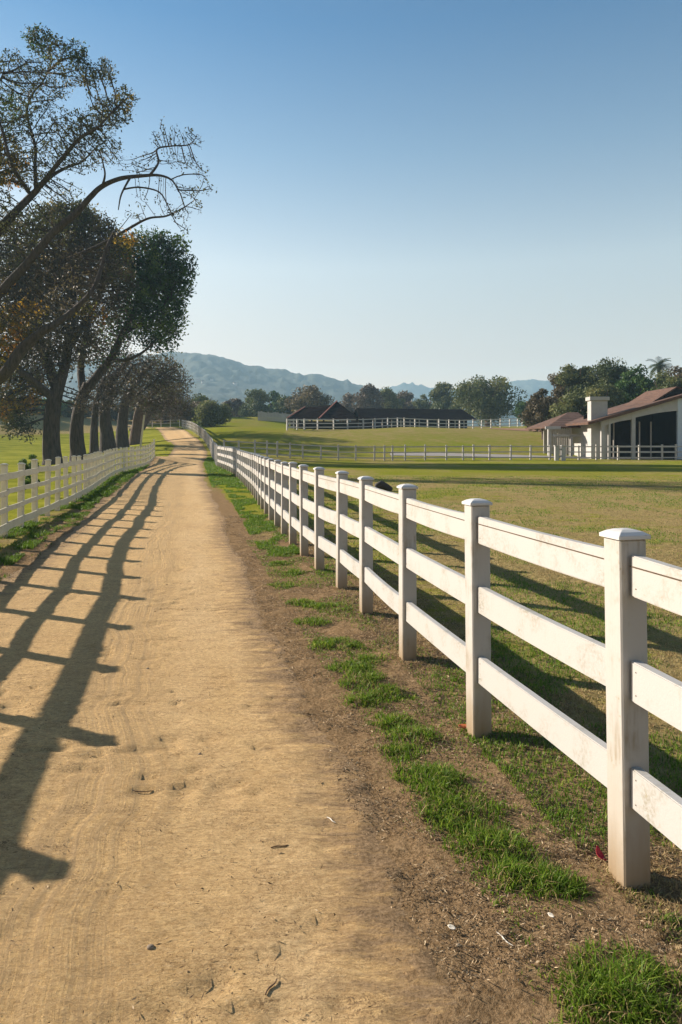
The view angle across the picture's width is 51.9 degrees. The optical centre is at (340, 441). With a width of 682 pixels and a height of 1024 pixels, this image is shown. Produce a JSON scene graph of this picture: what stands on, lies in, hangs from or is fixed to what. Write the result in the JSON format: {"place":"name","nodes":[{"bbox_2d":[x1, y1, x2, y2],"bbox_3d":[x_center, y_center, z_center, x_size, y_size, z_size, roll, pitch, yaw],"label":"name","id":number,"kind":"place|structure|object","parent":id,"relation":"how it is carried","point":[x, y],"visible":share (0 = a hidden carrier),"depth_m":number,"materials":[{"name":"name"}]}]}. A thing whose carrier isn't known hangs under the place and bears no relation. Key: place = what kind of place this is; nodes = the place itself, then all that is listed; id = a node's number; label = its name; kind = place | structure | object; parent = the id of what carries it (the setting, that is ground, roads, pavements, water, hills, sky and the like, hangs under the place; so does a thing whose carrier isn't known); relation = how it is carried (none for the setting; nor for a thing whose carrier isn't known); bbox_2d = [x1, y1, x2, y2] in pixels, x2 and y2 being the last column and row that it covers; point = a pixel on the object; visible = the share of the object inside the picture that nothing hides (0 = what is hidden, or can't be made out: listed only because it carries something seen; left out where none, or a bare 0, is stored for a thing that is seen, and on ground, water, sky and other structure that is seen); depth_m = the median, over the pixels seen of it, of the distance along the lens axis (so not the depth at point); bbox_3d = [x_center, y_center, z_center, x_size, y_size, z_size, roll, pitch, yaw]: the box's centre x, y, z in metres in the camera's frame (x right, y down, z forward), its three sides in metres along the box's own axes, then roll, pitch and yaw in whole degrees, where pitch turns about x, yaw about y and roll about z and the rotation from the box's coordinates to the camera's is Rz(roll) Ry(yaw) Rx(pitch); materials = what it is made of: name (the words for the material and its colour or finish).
{"place":"outdoors","nodes":[
{"label":"outdoors","id":0,"kind":"place"},
{"bbox_2d":[0,425,471,1023],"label":"path","id":1,"kind":"structure","parent":0,"point":[156,529],"depth_m":3.23,"materials":[{"name":"beige soil"}]},
{"bbox_2d":[147,944,153,949],"bbox_3d":[-0.641,1.700,2.352,0.024,0.014,0.024,0,0,0],"label":"pebble","id":2,"kind":"object","parent":1,"relation":"on","point":[150,946],"visible":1,"depth_m":2.35,"materials":[{"name":"stone"}]},
{"bbox_2d":[265,978,276,994],"bbox_3d":[-0.216,1.694,2.177,0.010,0.006,0.071,0,0,27],"label":"twig","id":3,"kind":"object","parent":1,"relation":"on","point":[269,987],"visible":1,"depth_m":2.17,"materials":[{"name":"brown wood"}]},
{"bbox_2d":[1,351,521,425],"bbox_3d":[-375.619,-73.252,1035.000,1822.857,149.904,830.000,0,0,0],"label":"hills","id":4,"kind":"structure","parent":0,"point":[224,374],"depth_m":1035.06,"materials":[{"name":"green plant"}]},
{"bbox_2d":[0,413,681,1023],"bbox_3d":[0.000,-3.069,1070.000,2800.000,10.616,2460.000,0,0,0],"label":"ground","id":5,"kind":"structure","parent":0,"point":[508,999],"depth_m":5.46,"materials":[{"name":"green plant"}]},
{"bbox_2d":[18,458,30,489],"bbox_3d":[-9.653,1.005,21.466,0.600,0.983,0.571,0,0,0],"label":"shrub","id":6,"kind":"object","parent":5,"relation":"on","point":[27,467],"visible":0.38,"depth_m":21.49,"materials":[{"name":"green plant"}]},
{"bbox_2d":[25,454,39,481],"bbox_3d":[-10.069,0.957,22.997,0.535,1.082,0.647,0,0,0],"label":"shrub","id":7,"kind":"object","parent":5,"relation":"on","point":[33,456],"visible":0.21,"depth_m":23.00,"materials":[{"name":"green plant"}]},
{"bbox_2d":[0,500,106,585],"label":"grass","id":8,"kind":"structure","parent":5,"relation":"on","point":[50,536],"depth_m":12.37,"materials":[{"name":"green plant"}]},
{"bbox_2d":[0,195,142,464],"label":"tree","id":9,"kind":"object","parent":5,"relation":"on","point":[44,346],"visible":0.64,"depth_m":61.73,"materials":[{"name":"green plant"}]},
{"bbox_2d":[60,400,87,416],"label":"shrub","id":10,"kind":"object","parent":5,"relation":"on","point":[65,413],"visible":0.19,"depth_m":134.85,"materials":[{"name":"green plant"}]},
{"bbox_2d":[0,439,154,537],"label":"rail fence","id":11,"kind":"object","parent":5,"relation":"on","point":[98,468],"visible":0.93,"depth_m":17.14,"materials":[{"name":"beige paint"}]},
{"bbox_2d":[84,407,91,417],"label":"shrub","id":12,"kind":"object","parent":5,"relation":"on","point":[88,413],"visible":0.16,"depth_m":137.97,"materials":[{"name":"green plant"}]},
{"bbox_2d":[76,352,131,452],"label":"tree","id":13,"kind":"object","parent":5,"relation":"on","point":[94,444],"visible":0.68,"depth_m":76.74,"materials":[{"name":"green plant"}]},
{"bbox_2d":[0,22,216,384],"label":"tree","id":14,"kind":"object","parent":5,"relation":"on","point":[28,338],"visible":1,"depth_m":41.19,"materials":[{"name":"green plant"}]},
{"bbox_2d":[98,405,118,420],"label":"shrub","id":15,"kind":"object","parent":5,"relation":"on","point":[114,415],"visible":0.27,"depth_m":140.00,"materials":[{"name":"green plant"}]},
{"bbox_2d":[93,345,156,452],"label":"tree","id":16,"kind":"object","parent":5,"relation":"on","point":[107,442],"visible":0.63,"depth_m":80.69,"materials":[{"name":"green plant"}]},
{"bbox_2d":[69,225,199,461],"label":"tree","id":17,"kind":"object","parent":5,"relation":"on","point":[156,263],"visible":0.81,"depth_m":67.92,"materials":[{"name":"green plant"}]},
{"bbox_2d":[140,415,144,445],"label":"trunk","id":18,"kind":"object","parent":5,"relation":"on","point":[142,430],"visible":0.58,"depth_m":79.92,"materials":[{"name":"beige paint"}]},
{"bbox_2d":[128,407,162,422],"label":"tree","id":19,"kind":"object","parent":5,"relation":"on","point":[132,414],"visible":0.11,"depth_m":138.87,"materials":[{"name":"green plant"}]},
{"bbox_2d":[114,350,185,448],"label":"tree","id":20,"kind":"object","parent":5,"relation":"on","point":[121,438],"visible":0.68,"depth_m":86.29,"materials":[{"name":"green plant"}]},
{"bbox_2d":[142,419,179,427],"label":"rail fence","id":21,"kind":"object","parent":5,"relation":"on","point":[164,423],"visible":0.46,"depth_m":118.93,"materials":[{"name":"white wood"}]},
{"bbox_2d":[128,383,194,430],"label":"tree","id":22,"kind":"object","parent":5,"relation":"on","point":[148,417],"visible":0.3,"depth_m":111.89,"materials":[{"name":"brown plant"}]},
{"bbox_2d":[129,355,196,444],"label":"tree","id":23,"kind":"object","parent":5,"relation":"on","point":[135,433],"visible":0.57,"depth_m":93.28,"materials":[{"name":"green plant"}]},
{"bbox_2d":[155,410,173,422],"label":"tree","id":24,"kind":"object","parent":5,"relation":"on","point":[168,419],"visible":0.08,"depth_m":143.47,"materials":[{"name":"green plant"}]},
{"bbox_2d":[168,399,200,425],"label":"tree","id":25,"kind":"object","parent":5,"relation":"on","point":[189,417],"visible":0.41,"depth_m":136.13,"materials":[{"name":"green plant"}]},
{"bbox_2d":[182,420,216,465],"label":"rail fence","id":26,"kind":"object","parent":5,"relation":"on","point":[207,439],"visible":0.72,"depth_m":82.53,"materials":[{"name":"white wood"}]},
{"bbox_2d":[190,393,217,404],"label":"tree","id":27,"kind":"object","parent":5,"relation":"on","point":[199,398],"visible":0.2,"depth_m":158.51,"materials":[{"name":"green plant"}]},
{"bbox_2d":[191,400,232,426],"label":"bush","id":28,"kind":"object","parent":5,"relation":"on","point":[209,413],"visible":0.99,"depth_m":132.10,"materials":[{"name":"green plant"}]},
{"bbox_2d":[0,573,430,1023],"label":"soil crumbs","id":29,"kind":"object","parent":5,"relation":"on","point":[171,832],"visible":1,"depth_m":2.89,"materials":[{"name":"brown soil"}]},
{"bbox_2d":[222,398,244,416],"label":"tree","id":30,"kind":"object","parent":5,"relation":"on","point":[235,404],"visible":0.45,"depth_m":188.71,"materials":[{"name":"green plant"}]},
{"bbox_2d":[238,388,272,416],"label":"tree","id":31,"kind":"object","parent":5,"relation":"on","point":[253,406],"visible":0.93,"depth_m":183.41,"materials":[{"name":"green plant"}]},
{"bbox_2d":[267,390,281,416],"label":"tree","id":32,"kind":"object","parent":5,"relation":"on","point":[274,395],"visible":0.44,"depth_m":193.60,"materials":[{"name":"green plant"}]},
{"bbox_2d":[258,411,307,421],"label":"paling fence","id":33,"kind":"object","parent":5,"relation":"on","point":[279,417],"visible":0.48,"depth_m":149.97,"materials":[{"name":"grey wood"}]},
{"bbox_2d":[274,394,297,413],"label":"tree","id":34,"kind":"object","parent":5,"relation":"on","point":[282,407],"visible":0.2,"depth_m":178.94,"materials":[{"name":"green plant"}]},
{"bbox_2d":[284,385,334,412],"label":"tree","id":35,"kind":"object","parent":5,"relation":"on","point":[312,396],"visible":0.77,"depth_m":172.61,"materials":[{"name":"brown plant"}]},
{"bbox_2d":[286,400,358,428],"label":"barn","id":36,"kind":"structure","parent":5,"relation":"on","point":[335,410],"depth_m":106.18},
{"bbox_2d":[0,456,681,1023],"bbox_3d":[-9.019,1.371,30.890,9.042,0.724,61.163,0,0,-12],"label":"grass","id":37,"kind":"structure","parent":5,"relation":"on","point":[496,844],"depth_m":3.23,"materials":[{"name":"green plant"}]},
{"bbox_2d":[339,392,355,420],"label":"tree","id":38,"kind":"object","parent":5,"relation":"on","point":[347,402],"visible":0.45,"depth_m":208.49,"materials":[{"name":"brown plant"}]},
{"bbox_2d":[351,383,384,408],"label":"tree","id":39,"kind":"object","parent":5,"relation":"on","point":[368,392],"visible":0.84,"depth_m":198.17,"materials":[{"name":"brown plant"}]},
{"bbox_2d":[375,481,392,490],"bbox_3d":[1.465,1.530,24.045,0.623,0.352,0.283,0,0,0],"label":"log","id":40,"kind":"object","parent":5,"relation":"on","point":[383,485],"visible":0.94,"depth_m":23.97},
{"bbox_2d":[377,386,405,408],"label":"tree","id":41,"kind":"object","parent":5,"relation":"on","point":[391,399],"visible":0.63,"depth_m":202.67,"materials":[{"name":"green plant"}]},
{"bbox_2d":[286,418,522,429],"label":"rail fence","id":42,"kind":"object","parent":5,"relation":"on","point":[404,425],"visible":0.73,"depth_m":107.95,"materials":[{"name":"white wood"}]},
{"bbox_2d":[397,390,415,408],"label":"tree","id":43,"kind":"object","parent":5,"relation":"on","point":[407,397],"visible":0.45,"depth_m":213.54,"materials":[{"name":"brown plant"}]},
{"bbox_2d":[348,408,476,428],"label":"barn","id":44,"kind":"structure","parent":5,"relation":"on","point":[416,414],"depth_m":126.53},
{"bbox_2d":[411,394,434,408],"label":"tree","id":45,"kind":"object","parent":5,"relation":"on","point":[425,403],"visible":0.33,"depth_m":203.96,"materials":[{"name":"green plant"}]},
{"bbox_2d":[428,381,455,408],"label":"tree","id":46,"kind":"object","parent":5,"relation":"on","point":[440,394],"visible":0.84,"depth_m":188.03,"materials":[{"name":"green plant"}]},
{"bbox_2d":[217,445,681,889],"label":"rail fence","id":47,"kind":"object","parent":5,"relation":"on","point":[626,572],"visible":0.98,"depth_m":3.42,"materials":[{"name":"white paint"}]},
{"bbox_2d":[447,924,455,929],"bbox_3d":[0.384,1.688,2.431,0.030,0.006,0.018,7,17,28],"label":"leaf","id":48,"kind":"object","parent":5,"relation":"on","point":[451,926],"visible":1,"depth_m":2.43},
{"bbox_2d":[221,515,681,1023],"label":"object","id":49,"kind":"object","parent":5,"relation":"on","point":[490,890],"visible":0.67,"depth_m":3.03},
{"bbox_2d":[223,440,681,459],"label":"rail fence","id":50,"kind":"object","parent":5,"relation":"on","point":[596,452],"visible":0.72,"depth_m":63.86,"materials":[{"name":"white wood"}]},
{"bbox_2d":[448,400,471,415],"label":"tree","id":51,"kind":"object","parent":5,"relation":"on","point":[453,405],"visible":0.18,"depth_m":178.46,"materials":[{"name":"green plant"}]},
{"bbox_2d":[246,475,681,853],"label":"grass","id":52,"kind":"structure","parent":5,"relation":"on","point":[559,667],"depth_m":5.09,"materials":[{"name":"green plant"}]},
{"bbox_2d":[450,374,527,426],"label":"tree","id":53,"kind":"object","parent":5,"relation":"on","point":[482,400],"visible":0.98,"depth_m":147.63,"materials":[{"name":"green plant"}]},
{"bbox_2d":[485,428,538,430],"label":"dirt patch","id":54,"kind":"object","parent":5,"relation":"on","point":[519,429],"visible":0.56,"depth_m":108.62,"materials":[{"name":"beige soil"}]},
{"bbox_2d":[512,400,531,425],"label":"tree","id":55,"kind":"object","parent":5,"relation":"on","point":[519,410],"visible":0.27,"depth_m":158.90,"materials":[{"name":"green plant"}]},
{"bbox_2d":[518,388,564,439],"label":"tree","id":56,"kind":"object","parent":5,"relation":"on","point":[538,403],"visible":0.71,"depth_m":91.13,"materials":[{"name":"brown plant"}]},
{"bbox_2d":[547,371,570,405],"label":"tree","id":57,"kind":"object","parent":5,"relation":"on","point":[558,390],"visible":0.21,"depth_m":97.49,"materials":[{"name":"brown plant"}]},
{"bbox_2d":[553,445,565,460],"bbox_3d":[19.575,1.091,62.600,1.040,1.460,0.440,0,0,0],"label":"gate post","id":58,"kind":"object","parent":5,"relation":"on","point":[556,452],"visible":0.87,"depth_m":62.43,"materials":[{"name":"white wood"}]},
{"bbox_2d":[546,391,586,428],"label":"tree","id":59,"kind":"object","parent":5,"relation":"on","point":[575,400],"visible":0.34,"depth_m":85.38,"materials":[{"name":"green plant"}]},
{"bbox_2d":[554,363,598,407],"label":"tree","id":60,"kind":"object","parent":5,"relation":"on","point":[571,375],"visible":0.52,"depth_m":95.21,"materials":[{"name":"green plant"}]},
{"bbox_2d":[596,846,606,860],"bbox_3d":[1.057,1.684,2.852,0.036,0.022,0.062,14,23,-25],"label":"leaf","id":61,"kind":"object","parent":5,"relation":"on","point":[599,853],"visible":1,"depth_m":2.86,"materials":[{"name":"red plant"}]},
{"bbox_2d":[581,382,625,413],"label":"tree","id":62,"kind":"object","parent":5,"relation":"on","point":[613,394],"visible":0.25,"depth_m":85.39,"materials":[{"name":"green plant"}]},
{"bbox_2d":[526,386,681,458],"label":"stable","id":63,"kind":"structure","parent":5,"relation":"on","point":[651,418],"depth_m":68.91,"materials":[{"name":"paint"}]},
{"bbox_2d":[577,356,636,405],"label":"tree","id":64,"kind":"object","parent":5,"relation":"on","point":[607,372],"visible":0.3,"depth_m":93.35,"materials":[{"name":"green plant"}]},
{"bbox_2d":[614,363,655,405],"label":"tree","id":65,"kind":"object","parent":5,"relation":"on","point":[640,382],"visible":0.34,"depth_m":87.43,"materials":[{"name":"green plant"}]},
{"bbox_2d":[646,369,672,390],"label":"tree","id":66,"kind":"object","parent":5,"relation":"on","point":[663,375],"visible":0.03,"depth_m":90.85,"materials":[{"name":"green plant"}]},
{"bbox_2d":[646,356,673,376],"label":"palm tree","id":67,"kind":"object","parent":5,"relation":"on","point":[660,365],"visible":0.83,"depth_m":96.67,"materials":[{"name":"green plant"}]},
{"bbox_2d":[651,375,681,390],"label":"tree","id":68,"kind":"object","parent":5,"relation":"on","point":[661,383],"visible":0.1,"depth_m":83.33,"materials":[{"name":"green plant"}]},
{"bbox_2d":[667,365,681,380],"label":"tree","id":69,"kind":"object","parent":5,"relation":"on","point":[677,370],"visible":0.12,"depth_m":87.88,"materials":[{"name":"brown plant"}]},
{"bbox_2d":[0,0,681,388],"label":"sky","id":70,"kind":"structure","parent":0,"point":[427,193],"materials":[{"name":"blue"}]},
{"bbox_2d":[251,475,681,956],"bbox_3d":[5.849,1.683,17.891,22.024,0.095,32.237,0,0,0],"label":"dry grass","id":71,"kind":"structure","parent":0,"point":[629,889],"depth_m":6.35,"materials":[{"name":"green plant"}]},
{"bbox_2d":[385,379,555,411],"bbox_3d":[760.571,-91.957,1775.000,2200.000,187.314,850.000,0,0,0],"label":"hills","id":72,"kind":"structure","parent":0,"point":[531,386],"depth_m":1798.26,"materials":[{"name":"blue"}]},
{"bbox_2d":[390,453,669,458],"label":"service road","id":73,"kind":"structure","parent":0,"point":[453,454],"depth_m":70.03,"materials":[{"name":"grey asphalt"}]}
]}

